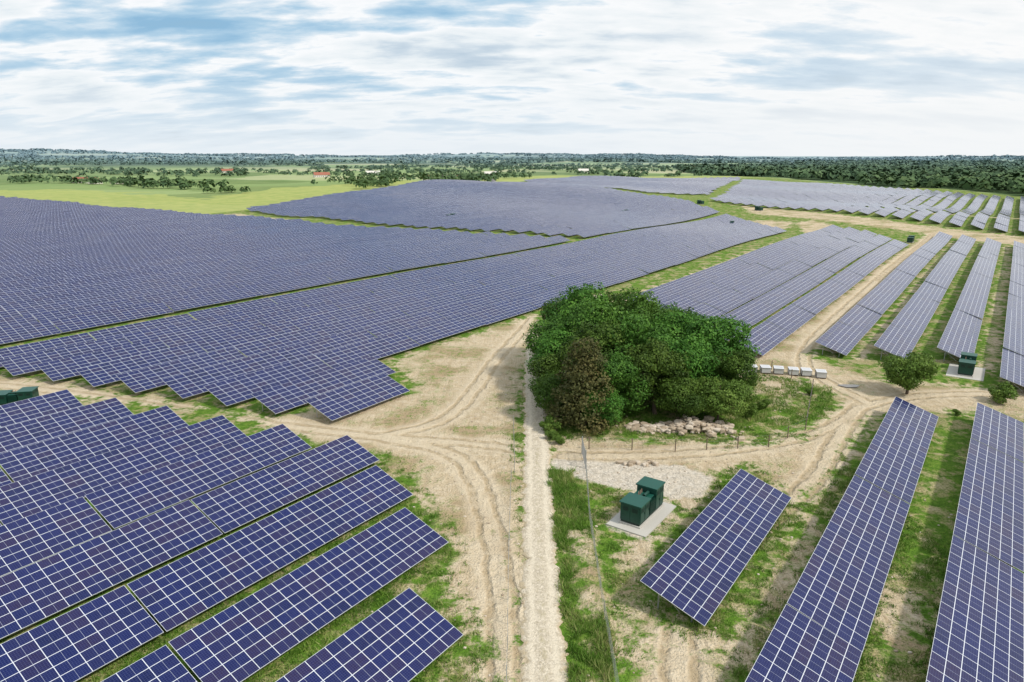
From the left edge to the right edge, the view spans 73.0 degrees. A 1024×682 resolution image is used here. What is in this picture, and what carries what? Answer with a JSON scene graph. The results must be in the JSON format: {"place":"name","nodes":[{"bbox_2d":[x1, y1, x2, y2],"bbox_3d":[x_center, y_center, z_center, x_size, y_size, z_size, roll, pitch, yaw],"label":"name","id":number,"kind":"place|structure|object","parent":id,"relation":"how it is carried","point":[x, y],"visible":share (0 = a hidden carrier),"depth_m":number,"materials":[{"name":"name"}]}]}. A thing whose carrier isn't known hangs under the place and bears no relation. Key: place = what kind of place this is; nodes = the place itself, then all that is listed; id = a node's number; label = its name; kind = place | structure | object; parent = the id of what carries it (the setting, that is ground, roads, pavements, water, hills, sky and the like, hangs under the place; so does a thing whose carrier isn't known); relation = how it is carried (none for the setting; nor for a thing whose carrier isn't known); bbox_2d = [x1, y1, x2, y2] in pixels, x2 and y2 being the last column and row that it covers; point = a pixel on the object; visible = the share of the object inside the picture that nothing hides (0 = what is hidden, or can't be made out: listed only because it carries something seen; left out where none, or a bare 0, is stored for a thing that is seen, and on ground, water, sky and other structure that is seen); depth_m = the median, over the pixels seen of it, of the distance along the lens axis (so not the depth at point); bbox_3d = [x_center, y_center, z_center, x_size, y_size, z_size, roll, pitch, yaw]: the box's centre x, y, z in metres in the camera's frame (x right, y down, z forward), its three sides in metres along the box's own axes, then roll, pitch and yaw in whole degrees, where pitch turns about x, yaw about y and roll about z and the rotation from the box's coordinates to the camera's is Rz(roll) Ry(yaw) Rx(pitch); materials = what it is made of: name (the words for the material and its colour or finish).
{"place":"outdoors","nodes":[
{"label":"outdoors","id":0,"kind":"place"},
{"bbox_2d":[0,150,1023,681],"bbox_3d":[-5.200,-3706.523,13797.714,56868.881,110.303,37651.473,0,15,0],"label":"ground","id":1,"kind":"structure","parent":0,"point":[474,366],"depth_m":88.32,"materials":[{"name":"beige soil"}]},
{"bbox_2d":[0,386,38,404],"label":"transformer station","id":2,"kind":"object","parent":1,"relation":"on","point":[12,396],"visible":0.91,"depth_m":100.19,"materials":[{"name":"green paint"}]},
{"bbox_2d":[0,389,82,427],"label":"solar panel row","id":3,"kind":"object","parent":1,"relation":"on","point":[13,413],"visible":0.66,"depth_m":94.65,"materials":[{"name":"blue glass"}]},
{"bbox_2d":[0,397,133,453],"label":"solar panel row","id":4,"kind":"object","parent":1,"relation":"on","point":[32,431],"visible":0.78,"depth_m":88.85,"materials":[{"name":"blue glass"}]},
{"bbox_2d":[0,405,188,486],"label":"solar panel row","id":5,"kind":"object","parent":1,"relation":"on","point":[22,463],"visible":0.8,"depth_m":82.72,"materials":[{"name":"blue glass"}]},
{"bbox_2d":[0,415,246,525],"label":"solar panel row","id":6,"kind":"object","parent":1,"relation":"on","point":[26,497],"visible":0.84,"depth_m":76.38,"materials":[{"name":"blue glass"}]},
{"bbox_2d":[0,424,311,576],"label":"solar panel row","id":7,"kind":"object","parent":1,"relation":"on","point":[33,538],"visible":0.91,"depth_m":69.78,"materials":[{"name":"blue glass"}]},
{"bbox_2d":[0,435,378,638],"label":"solar panel row","id":8,"kind":"object","parent":1,"relation":"on","point":[33,593],"visible":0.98,"depth_m":62.76,"materials":[{"name":"blue glass"}]},
{"bbox_2d":[0,465,412,681],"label":"solar panel row","id":9,"kind":"object","parent":1,"relation":"on","point":[79,642],"visible":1,"depth_m":55.47,"materials":[{"name":"blue glass"}]},
{"bbox_2d":[221,168,233,172],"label":"farmhouse","id":10,"kind":"object","parent":1,"relation":"on","point":[225,170],"visible":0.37,"depth_m":1452.61,"materials":[{"name":"red tile"}]},
{"bbox_2d":[101,508,448,681],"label":"solar panel row","id":11,"kind":"object","parent":1,"relation":"on","point":[246,638],"visible":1,"depth_m":52.60,"materials":[{"name":"blue glass"}]},
{"bbox_2d":[0,196,569,343],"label":"solar panel array","id":12,"kind":"object","parent":1,"relation":"on","point":[66,266],"visible":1,"depth_m":233.71,"materials":[{"name":"blue glass"}]},
{"bbox_2d":[313,171,329,176],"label":"farmhouse","id":13,"kind":"object","parent":1,"relation":"on","point":[320,174],"visible":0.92,"depth_m":1085.92,"materials":[{"name":"red tile"}]},
{"bbox_2d":[251,356,395,414],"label":"solar panel row","id":14,"kind":"object","parent":1,"relation":"on","point":[286,396],"visible":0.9,"depth_m":103.98,"materials":[{"name":"blue glass"}]},
{"bbox_2d":[305,373,409,421],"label":"solar panel row","id":15,"kind":"object","parent":1,"relation":"on","point":[346,400],"visible":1,"depth_m":99.08,"materials":[{"name":"blue glass"}]},
{"bbox_2d":[0,214,731,366],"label":"solar panel row","id":16,"kind":"object","parent":1,"relation":"on","point":[25,349],"visible":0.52,"depth_m":161.29,"materials":[{"name":"blue glass"}]},
{"bbox_2d":[276,588,462,681],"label":"solar panel row","id":17,"kind":"object","parent":1,"relation":"on","point":[408,634],"visible":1,"depth_m":48.53,"materials":[{"name":"blue glass"}]},
{"bbox_2d":[0,216,738,375],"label":"solar panel row","id":18,"kind":"object","parent":1,"relation":"on","point":[21,364],"visible":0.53,"depth_m":150.85,"materials":[{"name":"blue glass"}]},
{"bbox_2d":[36,218,746,380],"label":"solar panel row","id":19,"kind":"object","parent":1,"relation":"on","point":[59,369],"visible":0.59,"depth_m":146.92,"materials":[{"name":"blue glass"}]},
{"bbox_2d":[75,220,754,386],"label":"solar panel row","id":20,"kind":"object","parent":1,"relation":"on","point":[100,374],"visible":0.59,"depth_m":143.49,"materials":[{"name":"blue glass"}]},
{"bbox_2d":[116,222,761,392],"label":"solar panel row","id":21,"kind":"object","parent":1,"relation":"on","point":[144,379],"visible":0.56,"depth_m":139.88,"materials":[{"name":"blue glass"}]},
{"bbox_2d":[162,225,770,397],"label":"solar panel row","id":22,"kind":"object","parent":1,"relation":"on","point":[188,384],"visible":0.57,"depth_m":137.91,"materials":[{"name":"blue glass"}]},
{"bbox_2d":[247,179,718,236],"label":"solar panel array","id":23,"kind":"object","parent":1,"relation":"on","point":[580,210],"visible":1,"depth_m":448.39,"materials":[{"name":"blue glass"}]},
{"bbox_2d":[204,226,785,405],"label":"solar panel row","id":24,"kind":"object","parent":1,"relation":"on","point":[231,391],"visible":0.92,"depth_m":134.74,"materials":[{"name":"blue glass"}]},
{"bbox_2d":[0,158,1014,191],"bbox_3d":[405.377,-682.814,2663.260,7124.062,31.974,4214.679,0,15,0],"label":"hedgerow trees","id":25,"kind":"object","parent":1,"relation":"on","point":[385,176],"visible":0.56,"depth_m":1298.33,"materials":[{"name":"green plant"}]},
{"bbox_2d":[506,482,510,681],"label":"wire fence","id":26,"kind":"object","parent":1,"relation":"on","point":[508,577],"visible":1,"depth_m":60.18,"materials":[{"name":"metal"}]},
{"bbox_2d":[0,148,1023,164],"bbox_3d":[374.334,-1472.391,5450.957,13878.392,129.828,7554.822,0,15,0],"label":"distant woods","id":27,"kind":"object","parent":1,"relation":"on","point":[600,157],"visible":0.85,"depth_m":4565.70,"materials":[{"name":"green plant"}]},
{"bbox_2d":[513,415,514,472],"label":"wire fence","id":28,"kind":"object","parent":1,"relation":"on","point":[514,448],"visible":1,"depth_m":81.26,"materials":[{"name":"metal"}]},
{"bbox_2d":[524,326,573,371],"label":"deciduous tree","id":29,"kind":"object","parent":1,"relation":"on","point":[554,340],"visible":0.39,"depth_m":103.52,"materials":[{"name":"green plant"}]},
{"bbox_2d":[527,352,570,393],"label":"deciduous tree","id":30,"kind":"object","parent":1,"relation":"on","point":[544,366],"visible":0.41,"depth_m":98.83,"materials":[{"name":"green plant"}]},
{"bbox_2d":[538,414,562,431],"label":"bush","id":31,"kind":"object","parent":1,"relation":"on","point":[549,424],"visible":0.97,"depth_m":89.89,"materials":[{"name":"green plant"}]},
{"bbox_2d":[523,312,579,360],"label":"deciduous tree","id":32,"kind":"object","parent":1,"relation":"on","point":[548,325],"visible":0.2,"depth_m":109.56,"materials":[{"name":"green plant"}]},
{"bbox_2d":[544,430,559,438],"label":"bush","id":33,"kind":"object","parent":1,"relation":"on","point":[549,434],"visible":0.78,"depth_m":87.81,"materials":[{"name":"green plant"}]},
{"bbox_2d":[527,371,580,416],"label":"deciduous tree","id":34,"kind":"object","parent":1,"relation":"on","point":[537,388],"visible":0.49,"depth_m":93.76,"materials":[{"name":"green plant"}]},
{"bbox_2d":[538,295,570,337],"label":"deciduous tree","id":35,"kind":"object","parent":1,"relation":"on","point":[545,305],"visible":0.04,"depth_m":120.39,"materials":[{"name":"green plant"}]},
{"bbox_2d":[551,435,564,443],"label":"bush","id":36,"kind":"object","parent":1,"relation":"on","point":[559,439],"visible":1,"depth_m":86.42,"materials":[{"name":"green plant"}]},
{"bbox_2d":[540,281,620,320],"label":"deciduous tree","id":37,"kind":"object","parent":1,"relation":"on","point":[576,296],"visible":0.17,"depth_m":115.06,"materials":[{"name":"green plant"}]},
{"bbox_2d":[545,464,618,681],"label":"tall weeds","id":38,"kind":"object","parent":1,"relation":"on","point":[568,484],"visible":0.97,"depth_m":57.44,"materials":[{"name":"green plant"}]},
{"bbox_2d":[541,336,625,435],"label":"larch tree","id":39,"kind":"object","parent":1,"relation":"on","point":[580,370],"visible":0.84,"depth_m":89.38,"materials":[{"name":"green plant"}]},
{"bbox_2d":[581,436,586,468],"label":"steel gate","id":40,"kind":"structure","parent":1,"relation":"on","point":[583,451],"depth_m":82.04,"materials":[{"name":"grey metal"}]},
{"bbox_2d":[554,320,639,385],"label":"deciduous tree","id":41,"kind":"object","parent":1,"relation":"on","point":[597,331],"visible":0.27,"depth_m":98.77,"materials":[{"name":"green plant"}]},
{"bbox_2d":[560,296,640,345],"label":"deciduous tree","id":42,"kind":"object","parent":1,"relation":"on","point":[589,309],"visible":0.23,"depth_m":106.29,"materials":[{"name":"green plant"}]},
{"bbox_2d":[586,458,618,681],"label":"wire fence","id":43,"kind":"object","parent":1,"relation":"on","point":[605,613],"visible":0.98,"depth_m":57.05,"materials":[{"name":"metal"}]},
{"bbox_2d":[577,386,628,424],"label":"deciduous tree","id":44,"kind":"object","parent":1,"relation":"on","point":[617,401],"visible":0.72,"depth_m":89.63,"materials":[{"name":"green plant"}]},
{"bbox_2d":[579,352,652,412],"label":"deciduous tree","id":45,"kind":"object","parent":1,"relation":"on","point":[621,379],"visible":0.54,"depth_m":92.13,"materials":[{"name":"green plant"}]},
{"bbox_2d":[602,290,633,308],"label":"deciduous tree","id":46,"kind":"object","parent":1,"relation":"on","point":[613,297],"visible":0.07,"depth_m":119.30,"materials":[{"name":"green plant"}]},
{"bbox_2d":[525,176,740,193],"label":"solar panel array","id":47,"kind":"object","parent":1,"relation":"on","point":[704,185],"visible":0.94,"depth_m":806.08,"materials":[{"name":"blue glass"}]},
{"bbox_2d":[599,286,668,329],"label":"deciduous tree","id":48,"kind":"object","parent":1,"relation":"on","point":[642,304],"visible":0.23,"depth_m":110.81,"materials":[{"name":"green plant"}]},
{"bbox_2d":[597,309,676,397],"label":"deciduous tree","id":49,"kind":"object","parent":1,"relation":"on","point":[642,333],"visible":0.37,"depth_m":99.58,"materials":[{"name":"green plant"}]},
{"bbox_2d":[616,459,658,466],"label":"boulder group","id":50,"kind":"object","parent":1,"relation":"on","point":[630,463],"visible":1,"depth_m":80.98},
{"bbox_2d":[606,502,675,537],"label":"concrete pad","id":51,"kind":"object","parent":1,"relation":"on","point":[645,530],"visible":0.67,"depth_m":67.89,"materials":[{"name":"grey concrete"}]},
{"bbox_2d":[618,476,665,528],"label":"transformer station","id":52,"kind":"object","parent":51,"relation":"on","point":[642,505],"visible":1,"depth_m":68.28,"materials":[{"name":"green paint"}]},
{"bbox_2d":[365,374,952,678],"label":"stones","id":53,"kind":"object","parent":1,"relation":"on","point":[726,667],"visible":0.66,"depth_m":68.34,"materials":[{"name":"beige stone"}]},
{"bbox_2d":[624,337,697,414],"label":"deciduous tree","id":54,"kind":"object","parent":1,"relation":"on","point":[647,361],"visible":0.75,"depth_m":93.26,"materials":[{"name":"green plant"}]},
{"bbox_2d":[656,301,682,312],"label":"deciduous tree","id":55,"kind":"object","parent":1,"relation":"on","point":[668,307],"visible":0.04,"depth_m":117.57,"materials":[{"name":"green plant"}]},
{"bbox_2d":[648,307,700,344],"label":"deciduous tree","id":56,"kind":"object","parent":1,"relation":"on","point":[673,327],"visible":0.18,"depth_m":104.64,"materials":[{"name":"green plant"}]},
{"bbox_2d":[650,306,703,338],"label":"deciduous tree","id":57,"kind":"object","parent":1,"relation":"on","point":[670,310],"visible":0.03,"depth_m":110.88,"materials":[{"name":"green plant"}]},
{"bbox_2d":[652,375,705,418],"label":"deciduous tree","id":58,"kind":"object","parent":1,"relation":"on","point":[683,403],"visible":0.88,"depth_m":91.71,"materials":[{"name":"green plant"}]},
{"bbox_2d":[615,414,744,440],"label":"rock pile","id":59,"kind":"object","parent":1,"relation":"on","point":[680,426],"visible":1,"depth_m":90.85,"materials":[{"name":"beige stone"}]},
{"bbox_2d":[654,333,720,389],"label":"deciduous tree","id":60,"kind":"object","parent":1,"relation":"on","point":[696,354],"visible":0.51,"depth_m":95.68,"materials":[{"name":"green plant"}]},
{"bbox_2d":[558,372,835,439],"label":"grass","id":61,"kind":"structure","parent":1,"relation":"on","point":[819,390],"depth_m":97.90,"materials":[{"name":"green plant"}]},
{"bbox_2d":[588,360,813,451],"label":"wooden post fence","id":62,"kind":"object","parent":1,"relation":"on","point":[726,437],"visible":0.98,"depth_m":85.58,"materials":[{"name":"brown wood"}]},
{"bbox_2d":[640,469,790,626],"bbox_3d":[19.564,18.056,63.333,5.400,2.736,24.902,10,18,34],"label":"solar panel row","id":63,"kind":"object","parent":1,"relation":"on","point":[695,570],"visible":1,"depth_m":60.88,"materials":[{"name":"blue glass"}]},
{"bbox_2d":[675,310,760,376],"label":"deciduous tree","id":64,"kind":"object","parent":1,"relation":"on","point":[710,326],"visible":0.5,"depth_m":100.69,"materials":[{"name":"green plant"}]},
{"bbox_2d":[691,375,755,420],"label":"willow bush","id":65,"kind":"object","parent":1,"relation":"on","point":[724,398],"visible":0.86,"depth_m":91.89,"materials":[{"name":"green plant"}]},
{"bbox_2d":[700,347,761,388],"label":"deciduous tree","id":66,"kind":"object","parent":1,"relation":"on","point":[734,366],"visible":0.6,"depth_m":97.34,"materials":[{"name":"green plant"}]},
{"bbox_2d":[633,225,843,302],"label":"solar panel row","id":67,"kind":"object","parent":1,"relation":"on","point":[665,291],"visible":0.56,"depth_m":213.70,"materials":[{"name":"blue glass"}]},
{"bbox_2d":[743,403,758,417],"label":"bush","id":68,"kind":"object","parent":1,"relation":"on","point":[751,411],"visible":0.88,"depth_m":95.12,"materials":[{"name":"green plant"}]},
{"bbox_2d":[657,227,859,311],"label":"solar panel row","id":69,"kind":"object","parent":1,"relation":"on","point":[703,293],"visible":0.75,"depth_m":202.24,"materials":[{"name":"blue glass"}]},
{"bbox_2d":[755,206,762,210],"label":"transformer station","id":70,"kind":"object","parent":1,"relation":"on","point":[758,208],"visible":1,"depth_m":446.79,"materials":[{"name":"green paint"}]},
{"bbox_2d":[757,399,770,408],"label":"bush","id":71,"kind":"object","parent":1,"relation":"on","point":[763,404],"visible":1,"depth_m":98.25,"materials":[{"name":"green plant"}]},
{"bbox_2d":[759,365,770,373],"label":"equipment crate","id":72,"kind":"object","parent":1,"relation":"on","point":[766,369],"visible":0.94,"depth_m":114.73,"materials":[{"name":"white metal"}]},
{"bbox_2d":[773,365,783,374],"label":"equipment crate","id":73,"kind":"object","parent":1,"relation":"on","point":[778,370],"visible":1,"depth_m":114.29,"materials":[{"name":"white metal"}]},
{"bbox_2d":[687,230,876,317],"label":"solar panel row","id":74,"kind":"object","parent":1,"relation":"on","point":[728,301],"visible":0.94,"depth_m":192.91,"materials":[{"name":"blue glass"}]},
{"bbox_2d":[787,366,798,375],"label":"equipment crate","id":75,"kind":"object","parent":1,"relation":"on","point":[795,371],"visible":1,"depth_m":113.68,"materials":[{"name":"white metal"}]},
{"bbox_2d":[718,234,891,340],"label":"solar panel row","id":76,"kind":"object","parent":1,"relation":"on","point":[757,310],"visible":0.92,"depth_m":183.79,"materials":[{"name":"blue glass"}]},
{"bbox_2d":[800,367,811,376],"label":"equipment crate","id":77,"kind":"object","parent":1,"relation":"on","point":[804,371],"visible":1,"depth_m":113.29,"materials":[{"name":"white metal"}]},
{"bbox_2d":[804,388,814,394],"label":"bush","id":78,"kind":"object","parent":1,"relation":"on","point":[808,390],"visible":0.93,"depth_m":104.26,"materials":[{"name":"green plant"}]},
{"bbox_2d":[815,369,826,378],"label":"equipment crate","id":79,"kind":"object","parent":1,"relation":"on","point":[821,373],"visible":1,"depth_m":112.22,"materials":[{"name":"white metal"}]},
{"bbox_2d":[741,239,908,356],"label":"solar panel row","id":80,"kind":"object","parent":1,"relation":"on","point":[768,334],"visible":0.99,"depth_m":162.71,"materials":[{"name":"blue glass"}]},
{"bbox_2d":[745,397,937,681],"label":"solar panel row","id":81,"kind":"object","parent":1,"relation":"on","point":[837,592],"visible":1,"depth_m":57.94,"materials":[{"name":"blue glass"}]},
{"bbox_2d":[673,159,1023,192],"bbox_3d":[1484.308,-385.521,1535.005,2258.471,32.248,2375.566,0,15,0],"label":"forest","id":82,"kind":"object","parent":1,"relation":"on","point":[990,175],"visible":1,"depth_m":1128.66,"materials":[{"name":"green plant"}]},
{"bbox_2d":[839,384,858,386],"bbox_3d":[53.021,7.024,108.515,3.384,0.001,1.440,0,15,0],"label":"concrete slab","id":83,"kind":"object","parent":1,"relation":"on","point":[849,385],"visible":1,"depth_m":108.64,"materials":[{"name":"concrete"}]},
{"bbox_2d":[711,179,1023,231],"bbox_3d":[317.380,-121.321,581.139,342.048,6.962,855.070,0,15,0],"label":"solar panel array","id":84,"kind":"object","parent":1,"relation":"on","point":[853,198],"visible":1,"depth_m":536.04,"materials":[{"name":"blue glass"}]},
{"bbox_2d":[815,231,951,354],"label":"solar panel row","id":85,"kind":"object","parent":1,"relation":"on","point":[842,337],"visible":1,"depth_m":162.21,"materials":[{"name":"blue glass"}]},
{"bbox_2d":[878,350,939,393],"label":"deciduous tree","id":86,"kind":"object","parent":1,"relation":"on","point":[917,368],"visible":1,"depth_m":102.84,"materials":[{"name":"green plant"}]},
{"bbox_2d":[906,235,914,242],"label":"transformer station","id":87,"kind":"object","parent":1,"relation":"on","point":[910,238],"visible":1,"depth_m":292.94,"materials":[{"name":"green paint"}]},
{"bbox_2d":[874,234,975,359],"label":"solar panel row","id":88,"kind":"object","parent":1,"relation":"on","point":[901,335],"visible":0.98,"depth_m":158.54,"materials":[{"name":"blue glass"}]},
{"bbox_2d":[952,409,960,415],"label":"bush","id":89,"kind":"object","parent":1,"relation":"on","point":[957,412],"visible":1,"depth_m":96.11,"materials":[{"name":"green plant"}]},
{"bbox_2d":[946,363,985,380],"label":"concrete pad","id":90,"kind":"object","parent":1,"relation":"on","point":[979,373],"visible":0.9,"depth_m":114.89,"materials":[{"name":"grey concrete"}]},
{"bbox_2d":[957,352,977,376],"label":"transformer station","id":91,"kind":"object","parent":90,"relation":"on","point":[967,363],"visible":1,"depth_m":113.65,"materials":[{"name":"green paint"}]},
{"bbox_2d":[937,238,1000,361],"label":"solar panel row","id":92,"kind":"object","parent":1,"relation":"on","point":[961,332],"visible":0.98,"depth_m":156.93,"materials":[{"name":"blue glass"}]},
{"bbox_2d":[926,402,1023,681],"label":"solar panel row","id":93,"kind":"object","parent":1,"relation":"on","point":[979,634],"visible":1,"depth_m":57.68,"materials":[{"name":"blue glass"}]},
{"bbox_2d":[987,381,1019,403],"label":"bush","id":94,"kind":"object","parent":1,"relation":"on","point":[1003,393],"visible":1,"depth_m":100.42,"materials":[{"name":"green plant"}]},
{"bbox_2d":[1000,241,1023,390],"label":"solar panel row","id":95,"kind":"object","parent":1,"relation":"on","point":[1012,366],"visible":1,"depth_m":138.37,"materials":[{"name":"blue glass"}]},
{"bbox_2d":[0,0,1023,155],"label":"sky","id":96,"kind":"structure","parent":0,"point":[297,77],"materials":[{"name":"white"}]},
{"bbox_2d":[76,431,948,681],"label":"grass","id":97,"kind":"structure","parent":0,"point":[778,521],"depth_m":58.90,"materials":[{"name":"green plant"}]},
{"bbox_2d":[518,294,601,681],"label":"gravel road","id":98,"kind":"structure","parent":0,"point":[542,649],"depth_m":60.69,"materials":[{"name":"beige gravel"}]}
]}

